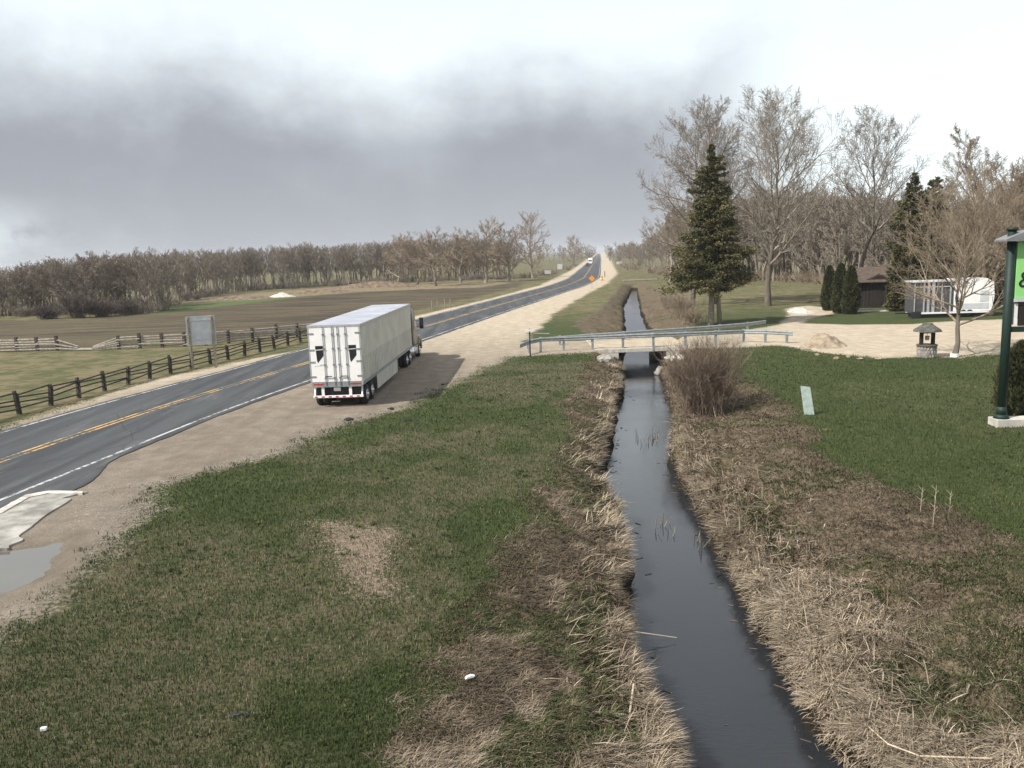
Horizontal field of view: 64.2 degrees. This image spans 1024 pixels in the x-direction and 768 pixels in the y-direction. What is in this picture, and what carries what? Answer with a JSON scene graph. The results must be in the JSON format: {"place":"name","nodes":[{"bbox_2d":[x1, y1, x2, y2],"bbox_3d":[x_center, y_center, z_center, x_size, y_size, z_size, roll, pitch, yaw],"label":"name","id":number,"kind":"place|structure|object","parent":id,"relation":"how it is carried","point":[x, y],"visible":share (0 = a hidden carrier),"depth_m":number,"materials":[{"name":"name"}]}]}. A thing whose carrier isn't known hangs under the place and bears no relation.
{"place":"outdoors","nodes":[
{"label":"outdoors","id":0,"kind":"place"},
{"bbox_2d":[0,282,526,351],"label":"ploughed field","id":1,"kind":"structure","parent":0,"point":[299,309],"depth_m":118.18,"materials":[{"name":"brown soil"}]},
{"bbox_2d":[202,295,274,300],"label":"earth heap","id":2,"kind":"object","parent":1,"relation":"on","point":[240,297],"visible":0.96,"depth_m":167.95,"materials":[{"name":"beige soil"}]},
{"bbox_2d":[287,289,354,293],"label":"earth heap","id":3,"kind":"object","parent":1,"relation":"on","point":[318,291],"visible":0.74,"depth_m":187.03,"materials":[{"name":"beige soil"}]},
{"bbox_2d":[330,281,420,288],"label":"earth heap","id":4,"kind":"object","parent":1,"relation":"on","point":[373,284],"visible":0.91,"depth_m":210.92,"materials":[{"name":"beige soil"}]},
{"bbox_2d":[395,235,431,283],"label":"bare tree","id":5,"kind":"object","parent":1,"relation":"on","point":[415,257],"visible":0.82,"depth_m":220.74,"materials":[{"name":"brown plant"}]},
{"bbox_2d":[410,227,452,285],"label":"bare tree","id":6,"kind":"object","parent":1,"relation":"on","point":[429,241],"visible":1,"depth_m":202.74,"materials":[{"name":"brown plant"}]},
{"bbox_2d":[442,226,483,283],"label":"bare tree","id":7,"kind":"object","parent":1,"relation":"on","point":[462,253],"visible":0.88,"depth_m":216.05,"materials":[{"name":"brown plant"}]},
{"bbox_2d":[464,217,506,282],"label":"bare tree","id":8,"kind":"object","parent":1,"relation":"on","point":[493,234],"visible":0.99,"depth_m":214.05,"materials":[{"name":"brown plant"}]},
{"bbox_2d":[0,254,600,507],"bbox_3d":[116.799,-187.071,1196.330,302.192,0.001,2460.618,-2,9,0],"label":"road","id":9,"kind":"structure","parent":0,"point":[23,472],"depth_m":40.31,"materials":[{"name":"grey asphalt"}]},
{"bbox_2d":[0,261,594,459],"bbox_3d":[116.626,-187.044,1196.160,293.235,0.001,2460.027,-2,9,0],"label":"road marking","id":10,"kind":"object","parent":9,"relation":"on","point":[201,393],"visible":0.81,"depth_m":42.20,"materials":[{"name":"yellow paint"}]},
{"bbox_2d":[0,255,595,432],"bbox_3d":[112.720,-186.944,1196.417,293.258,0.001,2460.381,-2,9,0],"label":"road marking","id":11,"kind":"object","parent":9,"relation":"on","point":[208,375],"visible":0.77,"depth_m":49.28,"materials":[{"name":"white paint"}]},
{"bbox_2d":[0,256,597,462],"bbox_3d":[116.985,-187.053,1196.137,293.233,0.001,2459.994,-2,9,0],"label":"road marking","id":12,"kind":"object","parent":9,"relation":"on","point":[195,397],"visible":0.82,"depth_m":41.59,"materials":[{"name":"yellow paint"}]},
{"bbox_2d":[0,257,600,500],"bbox_3d":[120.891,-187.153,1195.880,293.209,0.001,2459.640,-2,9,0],"label":"road marking","id":13,"kind":"object","parent":9,"relation":"on","point":[193,422],"visible":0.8,"depth_m":34.77,"materials":[{"name":"white paint"}]},
{"bbox_2d":[0,250,888,427],"bbox_3d":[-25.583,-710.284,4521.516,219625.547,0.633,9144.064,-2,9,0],"label":"grassland","id":14,"kind":"structure","parent":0,"point":[22,371],"depth_m":77.14,"materials":[{"name":"green plant"}]},
{"bbox_2d":[3,264,48,305],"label":"bare tree","id":15,"kind":"object","parent":14,"relation":"on","point":[31,296],"visible":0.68,"depth_m":135.24,"materials":[{"name":"brown plant"}]},
{"bbox_2d":[9,261,53,314],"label":"bare tree","id":16,"kind":"object","parent":14,"relation":"on","point":[36,295],"visible":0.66,"depth_m":134.19,"materials":[{"name":"brown plant"}]},
{"bbox_2d":[25,303,66,319],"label":"shrub","id":17,"kind":"object","parent":14,"relation":"on","point":[44,313],"visible":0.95,"depth_m":122.75,"materials":[{"name":"plant"}]},
{"bbox_2d":[45,255,76,296],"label":"bare tree","id":18,"kind":"object","parent":14,"relation":"on","point":[60,266],"visible":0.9,"depth_m":131.50,"materials":[{"name":"brown plant"}]},
{"bbox_2d":[46,258,79,314],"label":"bare tree","id":19,"kind":"object","parent":14,"relation":"on","point":[61,279],"visible":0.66,"depth_m":132.47,"materials":[{"name":"brown plant"}]},
{"bbox_2d":[41,287,95,318],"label":"shrub","id":20,"kind":"object","parent":14,"relation":"on","point":[75,307],"visible":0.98,"depth_m":121.80,"materials":[{"name":"brown plant"}]},
{"bbox_2d":[69,257,107,311],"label":"bare tree","id":21,"kind":"object","parent":14,"relation":"on","point":[86,280],"visible":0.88,"depth_m":131.89,"materials":[{"name":"brown plant"}]},
{"bbox_2d":[85,296,123,316],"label":"shrub","id":22,"kind":"object","parent":14,"relation":"on","point":[101,309],"visible":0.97,"depth_m":123.95,"materials":[{"name":"brown plant"}]},
{"bbox_2d":[92,256,123,312],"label":"bare tree","id":23,"kind":"object","parent":14,"relation":"on","point":[109,279],"visible":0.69,"depth_m":133.04,"materials":[{"name":"brown plant"}]},
{"bbox_2d":[86,250,131,302],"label":"bare tree","id":24,"kind":"object","parent":14,"relation":"on","point":[97,276],"visible":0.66,"depth_m":132.96,"materials":[{"name":"brown plant"}]},
{"bbox_2d":[111,257,138,300],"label":"bare tree","id":25,"kind":"object","parent":14,"relation":"on","point":[125,269],"visible":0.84,"depth_m":131.88,"materials":[{"name":"brown plant"}]},
{"bbox_2d":[110,296,146,314],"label":"shrub","id":26,"kind":"object","parent":14,"relation":"on","point":[128,305],"visible":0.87,"depth_m":128.15,"materials":[{"name":"brown plant"}]},
{"bbox_2d":[123,246,161,311],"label":"bare tree","id":27,"kind":"object","parent":14,"relation":"on","point":[142,282],"visible":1,"depth_m":130.09,"materials":[{"name":"brown plant"}]},
{"bbox_2d":[0,329,307,414],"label":"rail fence","id":28,"kind":"object","parent":14,"relation":"on","point":[50,396],"visible":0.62,"depth_m":50.98,"materials":[{"name":"brown wood"}]},
{"bbox_2d":[143,248,172,303],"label":"bare tree","id":29,"kind":"object","parent":14,"relation":"on","point":[161,298],"visible":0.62,"depth_m":146.76,"materials":[{"name":"brown plant"}]},
{"bbox_2d":[0,322,316,351],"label":"split rail fence","id":30,"kind":"object","parent":14,"relation":"on","point":[100,346],"visible":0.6,"depth_m":74.24,"materials":[{"name":"grey wood"}]},
{"bbox_2d":[156,257,180,299],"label":"bare tree","id":31,"kind":"object","parent":14,"relation":"on","point":[167,260],"visible":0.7,"depth_m":150.47,"materials":[{"name":"brown plant"}]},
{"bbox_2d":[165,248,188,300],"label":"bare tree","id":32,"kind":"object","parent":14,"relation":"on","point":[177,264],"visible":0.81,"depth_m":159.09,"materials":[{"name":"brown plant"}]},
{"bbox_2d":[170,254,193,299],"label":"bare tree","id":33,"kind":"object","parent":14,"relation":"on","point":[182,288],"visible":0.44,"depth_m":172.54,"materials":[{"name":"brown plant"}]},
{"bbox_2d":[214,246,235,291],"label":"bare tree","id":34,"kind":"object","parent":14,"relation":"on","point":[225,277],"visible":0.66,"depth_m":212.38,"materials":[{"name":"brown plant"}]},
{"bbox_2d":[219,246,251,290],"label":"bare tree","id":35,"kind":"object","parent":14,"relation":"on","point":[234,277],"visible":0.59,"depth_m":219.51,"materials":[{"name":"brown plant"}]},
{"bbox_2d":[0,238,516,315],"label":"wood","id":36,"kind":"object","parent":14,"relation":"on","point":[288,261],"visible":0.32,"depth_m":236.65,"materials":[{"name":"brown plant"}]},
{"bbox_2d":[267,246,289,288],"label":"bare tree","id":37,"kind":"object","parent":14,"relation":"on","point":[275,261],"visible":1,"depth_m":226.34,"materials":[{"name":"brown plant"}]},
{"bbox_2d":[0,264,577,316],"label":"brush","id":38,"kind":"object","parent":14,"relation":"on","point":[23,311],"visible":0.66,"depth_m":218.85,"materials":[{"name":"brown plant"}]},
{"bbox_2d":[315,245,338,281],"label":"bare tree","id":39,"kind":"object","parent":14,"relation":"on","point":[325,273],"visible":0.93,"depth_m":240.20,"materials":[{"name":"brown plant"}]},
{"bbox_2d":[354,242,369,282],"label":"bare tree","id":40,"kind":"object","parent":14,"relation":"on","point":[361,253],"visible":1,"depth_m":242.85,"materials":[{"name":"brown plant"}]},
{"bbox_2d":[352,242,376,281],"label":"bare tree","id":41,"kind":"object","parent":14,"relation":"on","point":[369,272],"visible":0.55,"depth_m":246.75,"materials":[{"name":"brown plant"}]},
{"bbox_2d":[378,231,422,281],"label":"bare tree","id":42,"kind":"object","parent":14,"relation":"on","point":[400,242],"visible":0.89,"depth_m":220.65,"materials":[{"name":"brown plant"}]},
{"bbox_2d":[491,226,534,280],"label":"bare tree","id":43,"kind":"object","parent":14,"relation":"on","point":[507,260],"visible":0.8,"depth_m":221.03,"materials":[{"name":"brown plant"}]},
{"bbox_2d":[513,211,549,277],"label":"bare tree","id":44,"kind":"object","parent":14,"relation":"on","point":[529,246],"visible":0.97,"depth_m":241.75,"materials":[{"name":"brown plant"}]},
{"bbox_2d":[560,234,585,264],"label":"bare tree","id":45,"kind":"object","parent":14,"relation":"on","point":[573,244],"visible":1,"depth_m":453.43,"materials":[{"name":"brown plant"}]},
{"bbox_2d":[642,205,688,281],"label":"bare tree","id":46,"kind":"object","parent":14,"relation":"on","point":[666,226],"visible":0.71,"depth_m":178.80,"materials":[{"name":"brown plant"}]},
{"bbox_2d":[637,95,770,304],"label":"maple tree","id":47,"kind":"object","parent":14,"relation":"on","point":[680,212],"visible":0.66,"depth_m":100.51,"materials":[{"name":"grey plant"}]},
{"bbox_2d":[655,94,759,303],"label":"maple tree","id":48,"kind":"object","parent":14,"relation":"on","point":[717,112],"visible":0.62,"depth_m":102.25,"materials":[{"name":"brown plant"}]},
{"bbox_2d":[753,189,790,280],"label":"bare tree","id":49,"kind":"object","parent":14,"relation":"on","point":[774,264],"visible":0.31,"depth_m":164.07,"materials":[{"name":"brown plant"}]},
{"bbox_2d":[743,186,801,279],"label":"bare tree","id":50,"kind":"object","parent":14,"relation":"on","point":[764,267],"visible":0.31,"depth_m":167.78,"materials":[{"name":"brown plant"}]},
{"bbox_2d":[700,83,850,305],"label":"maple tree","id":51,"kind":"object","parent":14,"relation":"on","point":[757,190],"visible":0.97,"depth_m":95.12,"materials":[{"name":"grey plant"}]},
{"bbox_2d":[774,190,829,274],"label":"bare tree","id":52,"kind":"object","parent":14,"relation":"on","point":[801,258],"visible":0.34,"depth_m":155.56,"materials":[{"name":"brown plant"}]},
{"bbox_2d":[781,195,832,281],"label":"bare tree","id":53,"kind":"object","parent":14,"relation":"on","point":[819,255],"visible":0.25,"depth_m":154.44,"materials":[{"name":"brown plant"}]},
{"bbox_2d":[617,190,1004,278],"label":"wood","id":54,"kind":"object","parent":14,"relation":"on","point":[780,265],"visible":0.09,"depth_m":162.54,"materials":[{"name":"brown plant"}]},
{"bbox_2d":[795,184,839,281],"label":"bare tree","id":55,"kind":"object","parent":14,"relation":"on","point":[819,266],"visible":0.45,"depth_m":149.78,"materials":[{"name":"brown plant"}]},
{"bbox_2d":[809,193,849,266],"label":"bare tree","id":56,"kind":"object","parent":14,"relation":"on","point":[824,261],"visible":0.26,"depth_m":149.12,"materials":[{"name":"brown plant"}]},
{"bbox_2d":[818,198,849,269],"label":"bare tree","id":57,"kind":"object","parent":14,"relation":"on","point":[836,260],"visible":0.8,"depth_m":143.21,"materials":[{"name":"brown plant"}]},
{"bbox_2d":[817,190,850,266],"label":"bare tree","id":58,"kind":"object","parent":14,"relation":"on","point":[830,200],"visible":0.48,"depth_m":145.43,"materials":[{"name":"brown plant"}]},
{"bbox_2d":[842,191,878,266],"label":"bare tree","id":59,"kind":"object","parent":14,"relation":"on","point":[854,226],"visible":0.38,"depth_m":134.86,"materials":[{"name":"brown plant"}]},
{"bbox_2d":[818,104,930,266],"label":"maple tree","id":60,"kind":"object","parent":14,"relation":"on","point":[873,230],"visible":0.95,"depth_m":103.75,"materials":[{"name":"grey plant"}]},
{"bbox_2d":[852,196,896,266],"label":"bare tree","id":61,"kind":"object","parent":14,"relation":"on","point":[870,252],"visible":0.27,"depth_m":131.40,"materials":[{"name":"brown plant"}]},
{"bbox_2d":[866,199,906,268],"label":"bare tree","id":62,"kind":"object","parent":14,"relation":"on","point":[868,254],"visible":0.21,"depth_m":127.27,"materials":[{"name":"brown plant"}]},
{"bbox_2d":[0,302,1023,767],"bbox_3d":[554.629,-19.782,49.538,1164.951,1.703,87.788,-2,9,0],"label":"lawn","id":63,"kind":"structure","parent":0,"point":[556,326],"depth_m":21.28,"materials":[{"name":"green plant"}]},
{"bbox_2d":[296,516,417,608],"bbox_3d":[-3.599,4.212,20.284,3.016,0.100,7.196,-5,10,-20],"label":"dry grass patch","id":64,"kind":"object","parent":63,"relation":"on","point":[359,554],"visible":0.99,"depth_m":20.25,"materials":[{"name":"beige plant"}]},
{"bbox_2d":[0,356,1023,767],"bbox_3d":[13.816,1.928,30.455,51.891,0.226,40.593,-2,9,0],"label":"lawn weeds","id":65,"kind":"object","parent":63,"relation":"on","point":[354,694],"visible":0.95,"depth_m":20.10,"materials":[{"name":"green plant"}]},
{"bbox_2d":[654,143,760,325],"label":"spruce tree","id":66,"kind":"object","parent":63,"relation":"on","point":[710,263],"visible":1,"depth_m":73.50,"materials":[{"name":"green plant"}]},
{"bbox_2d":[801,386,813,414],"bbox_3d":[12.594,0.788,34.810,0.620,1.455,0.130,-2,9,0],"label":"marker board","id":67,"kind":"object","parent":63,"relation":"on","point":[807,401],"visible":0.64,"depth_m":34.73,"materials":[{"name":"paint"}]},
{"bbox_2d":[619,262,1018,303],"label":"brush","id":68,"kind":"object","parent":63,"relation":"on","point":[808,277],"visible":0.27,"depth_m":159.88,"materials":[{"name":"brown plant"}]},
{"bbox_2d":[830,262,846,312],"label":"columnar cedar","id":69,"kind":"object","parent":63,"relation":"on","point":[837,283],"visible":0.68,"depth_m":83.87,"materials":[{"name":"green plant"}]},
{"bbox_2d":[840,265,861,313],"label":"columnar cedar","id":70,"kind":"object","parent":63,"relation":"on","point":[851,299],"visible":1,"depth_m":82.43,"materials":[{"name":"green plant"}]},
{"bbox_2d":[856,266,888,307],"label":"shed","id":71,"kind":"structure","parent":63,"relation":"on","point":[873,282],"depth_m":89.15,"materials":[{"name":"brown wood"}]},
{"bbox_2d":[870,290,881,307],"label":"door","id":72,"kind":"structure","parent":71,"relation":"in","point":[876,295],"depth_m":89.12,"materials":[{"name":"brown wood"}]},
{"bbox_2d":[882,242,905,310],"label":"evergreen tree","id":73,"kind":"object","parent":63,"relation":"on","point":[892,303],"visible":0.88,"depth_m":83.31,"materials":[{"name":"green plant"}]},
{"bbox_2d":[881,172,938,279],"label":"evergreen tree","id":74,"kind":"object","parent":63,"relation":"on","point":[911,188],"visible":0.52,"depth_m":89.80,"materials":[{"name":"green plant"}]},
{"bbox_2d":[913,323,941,357],"bbox_3d":[25.713,-2.664,50.546,1.589,2.191,1.589,-6,10,-22],"label":"wishing well","id":75,"kind":"object","parent":63,"relation":"on","point":[926,350],"visible":0.97,"depth_m":50.23,"materials":[{"name":"grey stone"}]},
{"bbox_2d":[905,176,955,279],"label":"evergreen tree","id":76,"kind":"object","parent":63,"relation":"on","point":[935,186],"visible":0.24,"depth_m":89.95,"materials":[{"name":"green plant"}]},
{"bbox_2d":[895,277,994,318],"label":"travel trailer","id":77,"kind":"object","parent":63,"relation":"on","point":[976,305],"visible":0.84,"depth_m":75.28,"materials":[{"name":"white paint"}]},
{"bbox_2d":[882,174,1023,353],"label":"young tree","id":78,"kind":"object","parent":63,"relation":"on","point":[958,279],"visible":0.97,"depth_m":49.03,"materials":[{"name":"brown plant"}]},
{"bbox_2d":[943,219,1003,303],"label":"evergreen tree","id":79,"kind":"object","parent":63,"relation":"on","point":[972,269],"visible":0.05,"depth_m":89.03,"materials":[{"name":"plant"}]},
{"bbox_2d":[931,122,1023,281],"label":"bare tree","id":80,"kind":"object","parent":63,"relation":"on","point":[970,171],"visible":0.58,"depth_m":79.34,"materials":[{"name":"plant"}]},
{"bbox_2d":[975,159,1023,265],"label":"bare tree","id":81,"kind":"object","parent":63,"relation":"on","point":[1018,213],"visible":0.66,"depth_m":73.94,"materials":[{"name":"brown plant"}]},
{"bbox_2d":[980,173,1023,303],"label":"evergreen tree","id":82,"kind":"object","parent":63,"relation":"on","point":[999,274],"visible":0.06,"depth_m":86.96,"materials":[{"name":"plant"}]},
{"bbox_2d":[988,227,1023,427],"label":"business sign","id":83,"kind":"object","parent":63,"relation":"on","point":[1014,279],"visible":0.98,"depth_m":30.89,"materials":[{"name":"green metal"}]},
{"bbox_2d":[989,339,1023,415],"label":"hedge shrub","id":84,"kind":"object","parent":63,"relation":"on","point":[1015,401],"visible":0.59,"depth_m":32.71,"materials":[{"name":"green plant"}]},
{"bbox_2d":[0,252,1023,635],"bbox_3d":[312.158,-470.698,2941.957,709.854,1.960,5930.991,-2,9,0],"label":"gravel","id":85,"kind":"structure","parent":0,"point":[288,416],"depth_m":41.30,"materials":[{"name":"beige gravel"}]},
{"bbox_2d":[0,542,62,593],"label":"puddle","id":86,"kind":"object","parent":85,"relation":"on","point":[20,568],"visible":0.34,"depth_m":20.43,"materials":[{"name":"liquid"}]},
{"bbox_2d":[0,490,82,513],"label":"kerb","id":87,"kind":"structure","parent":85,"relation":"on","point":[13,503],"depth_m":26.36,"materials":[{"name":"grey concrete"}]},
{"bbox_2d":[0,491,87,550],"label":"concrete apron","id":88,"kind":"object","parent":85,"relation":"on","point":[19,519],"visible":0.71,"depth_m":24.35,"materials":[{"name":"grey concrete"}]},
{"bbox_2d":[0,412,378,641],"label":"loose stones","id":89,"kind":"object","parent":85,"relation":"on","point":[148,505],"visible":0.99,"depth_m":25.10,"materials":[{"name":"beige gravel"}]},
{"bbox_2d":[185,315,216,369],"bbox_3d":[-21.806,-2.839,57.508,1.930,3.913,0.183,-7,10,-28],"label":"road sign","id":90,"kind":"object","parent":85,"relation":"on","point":[200,330],"visible":0.95,"depth_m":57.41,"materials":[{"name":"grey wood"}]},
{"bbox_2d":[307,304,423,404],"bbox_3d":[-8.354,-2.589,50.911,3.400,4.132,21.920,-2,9,2],"label":"semi truck","id":91,"kind":"object","parent":85,"relation":"on","point":[353,353],"visible":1,"depth_m":41.02,"materials":[{"name":"metal"}]},
{"bbox_2d":[586,337,689,361],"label":"bridge","id":92,"kind":"structure","parent":85,"relation":"on","point":[612,347],"depth_m":62.01,"materials":[{"name":"concrete"}]},
{"bbox_2d":[527,320,765,348],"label":"guardrail","id":93,"kind":"object","parent":92,"relation":"on","point":[720,326],"visible":0.54,"depth_m":67.24,"materials":[{"name":"metal"}]},
{"bbox_2d":[520,329,792,353],"bbox_3d":[10.443,-3.093,60.043,20.184,1.326,2.515,-3,9,-6],"label":"guardrail","id":94,"kind":"object","parent":92,"relation":"attached to","point":[685,334],"visible":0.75,"depth_m":60.36,"materials":[{"name":"metal"}]},
{"bbox_2d":[799,333,846,348],"bbox_3d":[22.013,-3.091,57.544,3.800,0.998,3.000,-2,9,0],"label":"gravel heap","id":95,"kind":"object","parent":85,"relation":"on","point":[821,341],"visible":0.94,"depth_m":56.97,"materials":[{"name":"beige gravel"}]},
{"bbox_2d":[819,264,834,310],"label":"columnar cedar","id":96,"kind":"object","parent":85,"relation":"on","point":[826,292],"visible":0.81,"depth_m":87.39,"materials":[{"name":"green plant"}]},
{"bbox_2d":[0,0,1023,271],"label":"sky","id":97,"kind":"structure","parent":0,"point":[161,125],"materials":[{"name":"grey"}]},
{"bbox_2d":[383,283,1023,767],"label":"creek bank","id":98,"kind":"structure","parent":0,"point":[609,317],"depth_m":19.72,"materials":[{"name":"brown plant"}]},
{"bbox_2d":[657,290,704,318],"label":"bush","id":99,"kind":"object","parent":98,"relation":"on","point":[689,305],"visible":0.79,"depth_m":86.30,"materials":[{"name":"brown plant"}]},
{"bbox_2d":[670,305,707,323],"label":"bush","id":100,"kind":"object","parent":98,"relation":"on","point":[693,316],"visible":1,"depth_m":78.57,"materials":[{"name":"brown plant"}]},
{"bbox_2d":[363,348,1023,767],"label":"dead reeds","id":101,"kind":"object","parent":98,"relation":"on","point":[467,754],"visible":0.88,"depth_m":15.67,"materials":[{"name":"plant"}]},
{"bbox_2d":[651,331,762,422],"bbox_3d":[9.229,-0.562,38.274,5.250,4.391,5.731,6,12,42],"label":"twiggy bush","id":102,"kind":"object","parent":98,"relation":"on","point":[702,381],"visible":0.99,"depth_m":37.64,"materials":[{"name":"brown plant"}]},
{"bbox_2d":[602,290,851,767],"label":"creek water","id":103,"kind":"structure","parent":0,"point":[712,677],"depth_m":18.74,"materials":[{"name":"grey liquid"}]},
{"bbox_2d":[610,391,818,767],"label":"floating straw","id":104,"kind":"object","parent":103,"relation":"on","point":[712,582],"visible":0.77,"depth_m":18.20,"materials":[{"name":"beige plant"}]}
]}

